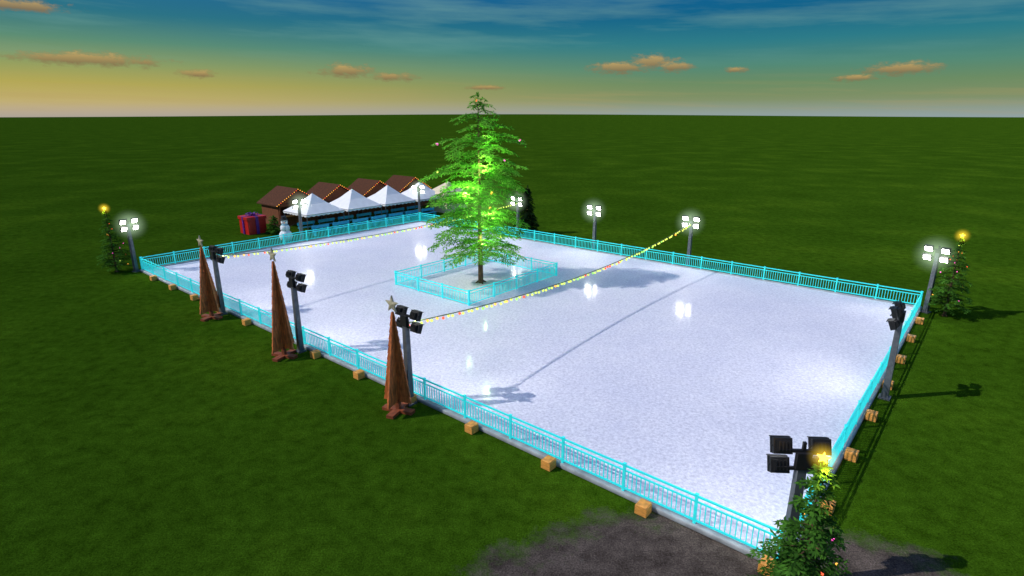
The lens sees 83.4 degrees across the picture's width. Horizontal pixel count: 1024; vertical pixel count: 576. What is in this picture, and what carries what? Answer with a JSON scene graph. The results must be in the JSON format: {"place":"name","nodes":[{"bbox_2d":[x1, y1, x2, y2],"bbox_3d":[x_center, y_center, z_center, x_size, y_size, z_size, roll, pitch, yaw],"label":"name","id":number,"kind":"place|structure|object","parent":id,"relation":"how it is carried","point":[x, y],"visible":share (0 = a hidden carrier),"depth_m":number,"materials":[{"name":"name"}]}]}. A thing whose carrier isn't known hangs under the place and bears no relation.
{"place":"outdoors","nodes":[
{"label":"outdoors","id":0,"kind":"place"},
{"bbox_2d":[0,114,1023,575],"bbox_3d":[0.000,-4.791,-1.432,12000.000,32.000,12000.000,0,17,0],"label":"grass ground","id":1,"kind":"structure","parent":0,"point":[148,426],"depth_m":27.00,"materials":[{"name":"green plant"}]},
{"bbox_2d":[96,208,132,272],"bbox_3d":[-29.110,-3.656,41.671,2.533,5.161,2.374,0,17,0],"label":"spruce tree","id":2,"kind":"object","parent":1,"relation":"on","point":[115,261],"visible":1,"depth_m":41.67,"materials":[{"name":"green plant"}]},
{"bbox_2d":[118,217,139,272],"bbox_3d":[-27.477,-3.459,41.636,2.500,4.780,2.500,0,17,0],"label":"floodlight mast","id":3,"kind":"object","parent":1,"relation":"on","point":[126,227],"visible":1,"depth_m":41.68,"materials":[{"name":"grey metal"}]},
{"bbox_2d":[149,275,156,280],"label":"wooden block","id":4,"kind":"object","parent":1,"relation":"on","point":[153,277],"depth_m":40.03,"materials":[{"name":"beige wood"}]},
{"bbox_2d":[168,284,176,289],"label":"wooden block","id":5,"kind":"object","parent":1,"relation":"on","point":[172,287],"depth_m":37.90,"materials":[{"name":"beige wood"}]},
{"bbox_2d":[190,294,198,300],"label":"wooden block","id":6,"kind":"object","parent":1,"relation":"on","point":[193,297],"depth_m":35.74,"materials":[{"name":"beige wood"}]},
{"bbox_2d":[197,235,222,321],"bbox_3d":[-17.086,-0.586,32.027,1.131,4.760,1.131,-7,18,-24],"label":"wooden christmas tree","id":7,"kind":"object","parent":1,"relation":"on","point":[209,300],"visible":1,"depth_m":32.08,"materials":[{"name":"brown wood"}]},
{"bbox_2d":[208,245,227,315],"bbox_3d":[-16.726,-0.413,32.841,1.320,3.981,0.597,14,21,38],"label":"floodlight mast","id":8,"kind":"object","parent":1,"relation":"on","point":[214,258],"visible":1,"depth_m":32.54,"materials":[{"name":"grey metal"}]},
{"bbox_2d":[217,203,516,257],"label":"string lights","id":9,"kind":"object","parent":8,"relation":"attached to","point":[408,229],"visible":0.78,"depth_m":38.76,"materials":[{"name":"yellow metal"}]},
{"bbox_2d":[242,318,251,325],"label":"wooden block","id":10,"kind":"object","parent":1,"relation":"on","point":[246,321],"depth_m":31.48,"materials":[{"name":"beige wood"}]},
{"bbox_2d":[237,212,266,234],"bbox_3d":[-25.460,-6.423,56.388,1.990,2.010,1.990,14,21,38],"label":"gift box","id":11,"kind":"object","parent":1,"relation":"on","point":[253,223],"visible":0.99,"depth_m":55.78,"materials":[{"name":"red paper"}]},
{"bbox_2d":[263,215,280,233],"bbox_3d":[-23.135,-6.201,56.035,2.088,1.956,2.147,-16,23,-42],"label":"green shrub","id":12,"kind":"object","parent":1,"relation":"on","point":[272,228],"visible":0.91,"depth_m":55.83,"materials":[{"name":"green plant"}]},
{"bbox_2d":[268,248,297,361],"bbox_3d":[-10.867,0.725,26.680,1.131,5.310,1.131,-7,18,-24],"label":"wooden christmas tree","id":13,"kind":"object","parent":1,"relation":"on","point":[282,338],"visible":1,"depth_m":26.76,"materials":[{"name":"brown wood"}]},
{"bbox_2d":[274,216,292,241],"bbox_3d":[-20.785,-5.401,52.602,1.158,2.380,1.288,8,18,25],"label":"snowman","id":14,"kind":"object","parent":1,"relation":"on","point":[284,227],"visible":0.94,"depth_m":52.29,"materials":[{"name":"white snow"}]},
{"bbox_2d":[257,186,317,225],"bbox_3d":[-23.948,-8.961,61.825,4.500,3.760,5.080,14,21,38],"label":"wooden market hut","id":15,"kind":"object","parent":1,"relation":"on","point":[276,201],"visible":0.67,"depth_m":60.53,"materials":[{"name":"orange wood"}]},
{"bbox_2d":[285,270,306,353],"bbox_3d":[-10.258,1.167,27.557,1.320,3.981,0.597,14,21,38],"label":"floodlight mast","id":16,"kind":"object","parent":1,"relation":"on","point":[292,282],"visible":1,"depth_m":27.29,"materials":[{"name":"grey metal"}]},
{"bbox_2d":[292,198,307,241],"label":"floodlight mast","id":17,"kind":"object","parent":1,"relation":"on","point":[297,205],"visible":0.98,"depth_m":51.58,"materials":[{"name":"grey metal"}]},
{"bbox_2d":[297,220,315,231],"bbox_3d":[-20.396,-6.137,57.248,0.475,0.970,1.900,14,21,38],"label":"bench","id":18,"kind":"object","parent":1,"relation":"on","point":[309,222],"visible":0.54,"depth_m":57.28,"materials":[{"name":"blue plastic"}]},
{"bbox_2d":[283,193,344,233],"bbox_3d":[-20.125,-7.925,58.288,4.441,3.800,4.300,14,21,38],"label":"white canopy tent","id":19,"kind":"object","parent":1,"relation":"on","point":[317,206],"visible":0.88,"depth_m":57.25,"materials":[{"name":"fabric"}]},
{"bbox_2d":[310,349,320,358],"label":"wooden block","id":20,"kind":"object","parent":1,"relation":"on","point":[315,354],"depth_m":27.19,"materials":[{"name":"beige wood"}]},
{"bbox_2d":[311,223,330,235],"bbox_3d":[-18.418,-5.654,55.631,0.475,0.970,1.900,14,21,38],"label":"bench","id":21,"kind":"object","parent":1,"relation":"on","point":[320,226],"visible":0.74,"depth_m":55.60,"materials":[{"name":"blue plastic"}]},
{"bbox_2d":[318,218,335,228],"bbox_3d":[-18.904,-6.638,58.924,0.475,0.970,1.900,14,21,38],"label":"bench","id":22,"kind":"object","parent":1,"relation":"on","point":[325,220],"visible":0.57,"depth_m":58.90,"materials":[{"name":"blue plastic"}]},
{"bbox_2d":[306,182,357,219],"bbox_3d":[-20.639,-10.072,65.543,4.500,3.760,5.080,14,21,38],"label":"wooden market hut","id":23,"kind":"object","parent":1,"relation":"on","point":[328,192],"visible":0.55,"depth_m":64.25,"materials":[{"name":"orange wood"}]},
{"bbox_2d":[333,220,350,232],"bbox_3d":[-16.926,-6.155,57.308,0.475,0.970,1.900,14,21,38],"label":"bench","id":24,"kind":"object","parent":1,"relation":"on","point":[341,222],"visible":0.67,"depth_m":57.28,"materials":[{"name":"blue plastic"}]},
{"bbox_2d":[338,215,354,224],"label":"bench","id":25,"kind":"object","parent":1,"relation":"on","point":[345,217],"visible":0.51,"depth_m":60.59,"materials":[{"name":"blue plastic"}]},
{"bbox_2d":[326,189,381,223],"bbox_3d":[-17.075,-8.949,61.715,4.441,3.800,4.300,14,21,38],"label":"white canopy tent","id":26,"kind":"object","parent":1,"relation":"on","point":[351,200],"visible":0.83,"depth_m":60.68,"materials":[{"name":"fabric"}]},
{"bbox_2d":[353,369,364,379],"bbox_3d":[-6.702,3.786,25.143,0.370,0.315,0.380,14,21,38],"label":"wooden block","id":27,"kind":"object","parent":1,"relation":"on","point":[358,374],"depth_m":25.04,"materials":[{"name":"beige wood"}]},
{"bbox_2d":[352,217,369,228],"bbox_3d":[-15.433,-6.656,58.985,0.475,0.970,1.900,14,21,38],"label":"bench","id":28,"kind":"object","parent":1,"relation":"on","point":[359,220],"visible":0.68,"depth_m":58.88,"materials":[{"name":"blue plastic"}]},
{"bbox_2d":[356,212,371,221],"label":"bench","id":29,"kind":"object","parent":1,"relation":"on","point":[363,214],"visible":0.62,"depth_m":62.33,"materials":[{"name":"blue plastic"}]},
{"bbox_2d":[347,178,394,213],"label":"wooden market hut","id":30,"kind":"object","parent":1,"relation":"on","point":[366,188],"visible":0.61,"depth_m":68.13,"materials":[{"name":"orange wood"}]},
{"bbox_2d":[371,215,387,225],"bbox_3d":[-13.941,-7.157,60.662,0.475,0.970,1.900,14,21,38],"label":"bench","id":31,"kind":"object","parent":1,"relation":"on","point":[377,217],"visible":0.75,"depth_m":60.58,"materials":[{"name":"blue plastic"}]},
{"bbox_2d":[374,210,389,219],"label":"bench","id":32,"kind":"object","parent":1,"relation":"on","point":[378,212],"visible":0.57,"depth_m":64.08,"materials":[{"name":"blue plastic"}]},
{"bbox_2d":[362,184,415,217],"bbox_3d":[-14.026,-9.973,65.142,4.441,3.800,4.300,14,21,38],"label":"white canopy tent","id":33,"kind":"object","parent":1,"relation":"on","point":[387,195],"visible":0.76,"depth_m":64.10,"materials":[{"name":"fabric"}]},
{"bbox_2d":[389,212,404,222],"bbox_3d":[-12.449,-7.659,62.339,0.475,0.970,1.900,14,21,38],"label":"bench","id":34,"kind":"object","parent":1,"relation":"on","point":[396,214],"visible":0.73,"depth_m":62.29,"materials":[{"name":"blue plastic"}]},
{"bbox_2d":[391,207,405,217],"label":"bench","id":35,"kind":"object","parent":1,"relation":"on","point":[398,209],"visible":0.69,"depth_m":65.68,"materials":[{"name":"blue plastic"}]},
{"bbox_2d":[382,295,414,418],"bbox_3d":[-4.415,2.531,21.685,1.323,4.710,1.412,0,17,0],"label":"wooden christmas tree","id":36,"kind":"object","parent":1,"relation":"on","point":[397,393],"visible":1,"depth_m":21.74,"materials":[{"name":"brown wood"}]},
{"bbox_2d":[385,175,430,207],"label":"wooden market hut","id":37,"kind":"object","parent":1,"relation":"on","point":[399,183],"visible":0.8,"depth_m":72.06,"materials":[{"name":"orange wood"}]},
{"bbox_2d":[395,305,423,406],"bbox_3d":[-4.018,2.690,22.460,1.320,3.981,0.597,14,21,38],"label":"floodlight mast","id":38,"kind":"object","parent":1,"relation":"on","point":[402,321],"visible":0.93,"depth_m":22.10,"materials":[{"name":"grey metal"}]},
{"bbox_2d":[409,224,690,325],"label":"string lights","id":39,"kind":"object","parent":38,"relation":"hanging from","point":[561,283],"visible":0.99,"depth_m":29.06,"materials":[{"name":"yellow plastic"}]},
{"bbox_2d":[411,394,416,402],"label":"wooden block","id":40,"kind":"object","parent":1,"relation":"on","point":[414,399],"depth_m":22.92,"materials":[{"name":"brown wood"}]},
{"bbox_2d":[406,209,421,219],"bbox_3d":[-10.957,-8.160,64.016,0.475,0.970,1.900,14,21,38],"label":"bench","id":41,"kind":"object","parent":1,"relation":"on","point":[413,211],"visible":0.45,"depth_m":63.80,"materials":[{"name":"blue plastic"}]},
{"bbox_2d":[407,205,421,213],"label":"bench","id":42,"kind":"object","parent":1,"relation":"on","point":[411,207],"visible":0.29,"depth_m":67.13,"materials":[{"name":"blue plastic"}]},
{"bbox_2d":[395,181,439,208],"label":"white canopy tent","id":43,"kind":"object","parent":1,"relation":"on","point":[428,193],"visible":0.43,"depth_m":67.51,"materials":[{"name":"fabric"}]},
{"bbox_2d":[412,185,424,214],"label":"floodlight mast","id":44,"kind":"object","parent":1,"relation":"on","point":[419,191],"visible":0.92,"depth_m":61.58,"materials":[{"name":"grey metal"}]},
{"bbox_2d":[422,207,435,217],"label":"bench","id":45,"kind":"object","parent":1,"relation":"on","point":[428,209],"visible":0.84,"depth_m":65.63,"materials":[{"name":"blue plastic"}]},
{"bbox_2d":[429,182,466,212],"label":"cream ticket kiosk","id":46,"kind":"object","parent":1,"relation":"on","point":[437,208],"visible":0.16,"depth_m":68.64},
{"bbox_2d":[465,421,478,434],"bbox_3d":[-1.468,5.068,20.854,0.370,0.315,0.380,14,21,38],"label":"wooden block","id":47,"kind":"object","parent":1,"relation":"on","point":[471,427],"depth_m":20.75,"materials":[{"name":"beige wood"}]},
{"bbox_2d":[510,196,522,234],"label":"floodlight mast","id":48,"kind":"object","parent":1,"relation":"on","point":[518,200],"visible":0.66,"depth_m":53.07,"materials":[{"name":"grey metal"}]},
{"bbox_2d":[512,185,538,235],"bbox_3d":[1.443,-7.525,55.557,2.821,4.946,2.521,0,17,0],"label":"dark fir tree","id":49,"kind":"object","parent":1,"relation":"on","point":[528,215],"visible":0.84,"depth_m":55.29,"materials":[{"name":"green plant"}]},
{"bbox_2d":[148,222,912,553],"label":"ice rink","id":50,"kind":"structure","parent":1,"relation":"on","point":[704,384],"depth_m":28.38,"materials":[{"name":"white ice"}]},
{"bbox_2d":[418,92,529,283],"bbox_3d":[-2.396,-6.284,37.450,7.391,12.475,7.875,0,17,0],"label":"spruce tree","id":51,"kind":"object","parent":50,"relation":"on","point":[475,186],"visible":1,"depth_m":36.76,"materials":[{"name":"green plant"}]},
{"bbox_2d":[394,249,557,305],"bbox_3d":[-2.327,-1.014,39.752,7.000,0.974,9.000,14,21,38],"label":"tree enclosure fence","id":52,"kind":"object","parent":50,"relation":"on","point":[418,281],"visible":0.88,"depth_m":38.21,"materials":[{"name":"metal"}]},
{"bbox_2d":[140,221,921,559],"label":"rink kerb","id":53,"kind":"structure","parent":1,"relation":"on","point":[688,523],"depth_m":21.08,"materials":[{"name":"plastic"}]},
{"bbox_2d":[141,212,419,265],"bbox_3d":[-18.635,-4.766,52.112,0.100,0.944,26.820,14,21,38],"label":"rink fence","id":54,"kind":"object","parent":53,"relation":"on","point":[367,221],"visible":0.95,"depth_m":50.57,"materials":[{"name":"metal"}]},
{"bbox_2d":[139,257,782,557],"bbox_3d":[-10.278,2.333,28.364,44.900,0.944,0.100,14,21,38],"label":"rink fence","id":55,"kind":"object","parent":53,"relation":"on","point":[241,306],"visible":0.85,"depth_m":19.74,"materials":[{"name":"metal"}]},
{"bbox_2d":[420,212,921,303],"bbox_3d":[7.161,-3.525,47.963,44.900,0.944,0.100,14,21,38],"label":"rink fence","id":56,"kind":"object","parent":53,"relation":"on","point":[701,257],"visible":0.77,"depth_m":41.48,"materials":[{"name":"metal"}]},
{"bbox_2d":[799,291,923,520],"bbox_3d":[15.518,3.573,24.215,0.100,0.944,26.820,14,21,38],"label":"rink fence","id":57,"kind":"object","parent":53,"relation":"on","point":[838,446],"visible":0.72,"depth_m":21.57,"materials":[{"name":"metal"}]},
{"bbox_2d":[541,455,555,471],"bbox_3d":[1.192,5.709,18.709,0.370,0.315,0.380,14,21,38],"label":"wooden block","id":58,"kind":"object","parent":1,"relation":"on","point":[548,462],"depth_m":18.60,"materials":[{"name":"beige wood"}]},
{"bbox_2d":[586,204,601,250],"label":"floodlight mast","id":59,"kind":"object","parent":1,"relation":"on","point":[596,212],"visible":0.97,"depth_m":47.91,"materials":[{"name":"grey metal"}]},
{"bbox_2d":[634,498,651,517],"bbox_3d":[3.787,6.350,16.565,0.370,0.315,0.380,14,21,38],"label":"wooden block","id":60,"kind":"object","parent":1,"relation":"on","point":[643,507],"depth_m":16.47,"materials":[{"name":"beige wood"}]},
{"bbox_2d":[682,215,699,266],"bbox_3d":[13.136,-3.764,42.657,2.500,4.780,2.500,0,17,0],"label":"floodlight mast","id":61,"kind":"object","parent":1,"relation":"on","point":[693,224],"visible":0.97,"depth_m":42.66,"materials":[{"name":"grey metal"}]},
{"bbox_2d":[757,555,776,575],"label":"wooden block","id":62,"kind":"object","parent":1,"relation":"on","point":[762,563],"depth_m":14.35,"materials":[{"name":"beige wood"}]},
{"bbox_2d":[766,435,831,569],"bbox_3d":[6.601,5.346,13.575,1.320,3.981,0.597,1,17,3],"label":"floodlight mast","id":63,"kind":"object","parent":1,"relation":"on","point":[781,446],"visible":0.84,"depth_m":13.09,"materials":[{"name":"grey metal"}]},
{"bbox_2d":[745,452,852,575],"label":"spruce tree","id":64,"kind":"object","parent":1,"relation":"on","point":[788,562],"visible":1,"depth_m":12.20,"materials":[{"name":"green plant"}]},
{"bbox_2d":[821,497,835,515],"bbox_3d":[9.146,6.320,16.664,0.380,0.315,0.370,14,21,38],"label":"wooden block","id":65,"kind":"object","parent":1,"relation":"on","point":[831,507],"depth_m":16.52,"materials":[{"name":"orange wood"}]},
{"bbox_2d":[844,447,859,462],"bbox_3d":[11.343,5.568,19.180,0.380,0.315,0.370,14,21,38],"label":"wooden block","id":66,"kind":"object","parent":1,"relation":"on","point":[851,454],"depth_m":19.07,"materials":[{"name":"orange wood"}]},
{"bbox_2d":[865,409,878,421],"bbox_3d":[13.587,4.816,21.695,0.380,0.315,0.370,14,21,38],"label":"wooden block","id":67,"kind":"object","parent":1,"relation":"on","point":[871,415],"depth_m":21.59,"materials":[{"name":"orange wood"}]},
{"bbox_2d":[882,380,893,389],"bbox_3d":[15.849,4.064,24.211,0.380,0.315,0.370,14,21,38],"label":"wooden block","id":68,"kind":"object","parent":1,"relation":"on","point":[892,384],"depth_m":24.03,"materials":[{"name":"orange wood"}]},
{"bbox_2d":[878,301,905,400],"bbox_3d":[15.114,2.559,22.900,0.597,3.981,1.320,14,21,38],"label":"floodlight mast","id":69,"kind":"object","parent":1,"relation":"on","point":[897,319],"visible":1,"depth_m":22.65,"materials":[{"name":"grey metal"}]},
{"bbox_2d":[895,354,906,363],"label":"wooden block","id":70,"kind":"object","parent":1,"relation":"on","point":[900,359],"depth_m":26.62,"materials":[{"name":"orange wood"}]},
{"bbox_2d":[906,334,915,342],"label":"wooden block","id":71,"kind":"object","parent":1,"relation":"on","point":[910,338],"depth_m":29.12,"materials":[{"name":"orange wood"}]},
{"bbox_2d":[915,317,924,324],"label":"wooden block","id":72,"kind":"object","parent":1,"relation":"on","point":[919,320],"depth_m":31.64,"materials":[{"name":"orange wood"}]},
{"bbox_2d":[920,244,950,313],"bbox_3d":[23.967,-0.825,32.824,2.500,4.780,2.500,0,17,0],"label":"floodlight mast","id":73,"kind":"object","parent":1,"relation":"on","point":[938,257],"visible":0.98,"depth_m":32.86,"materials":[{"name":"grey metal"}]},
{"bbox_2d":[926,234,972,316],"bbox_3d":[24.832,-0.836,32.233,2.226,5.161,2.360,0,17,0],"label":"spruce tree","id":74,"kind":"object","parent":1,"relation":"on","point":[943,293],"visible":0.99,"depth_m":32.22,"materials":[{"name":"green plant"}]},
{"bbox_2d":[0,0,1023,116],"label":"sky","id":75,"kind":"structure","parent":0,"point":[59,58],"materials":[{"name":"blue"}]}
]}

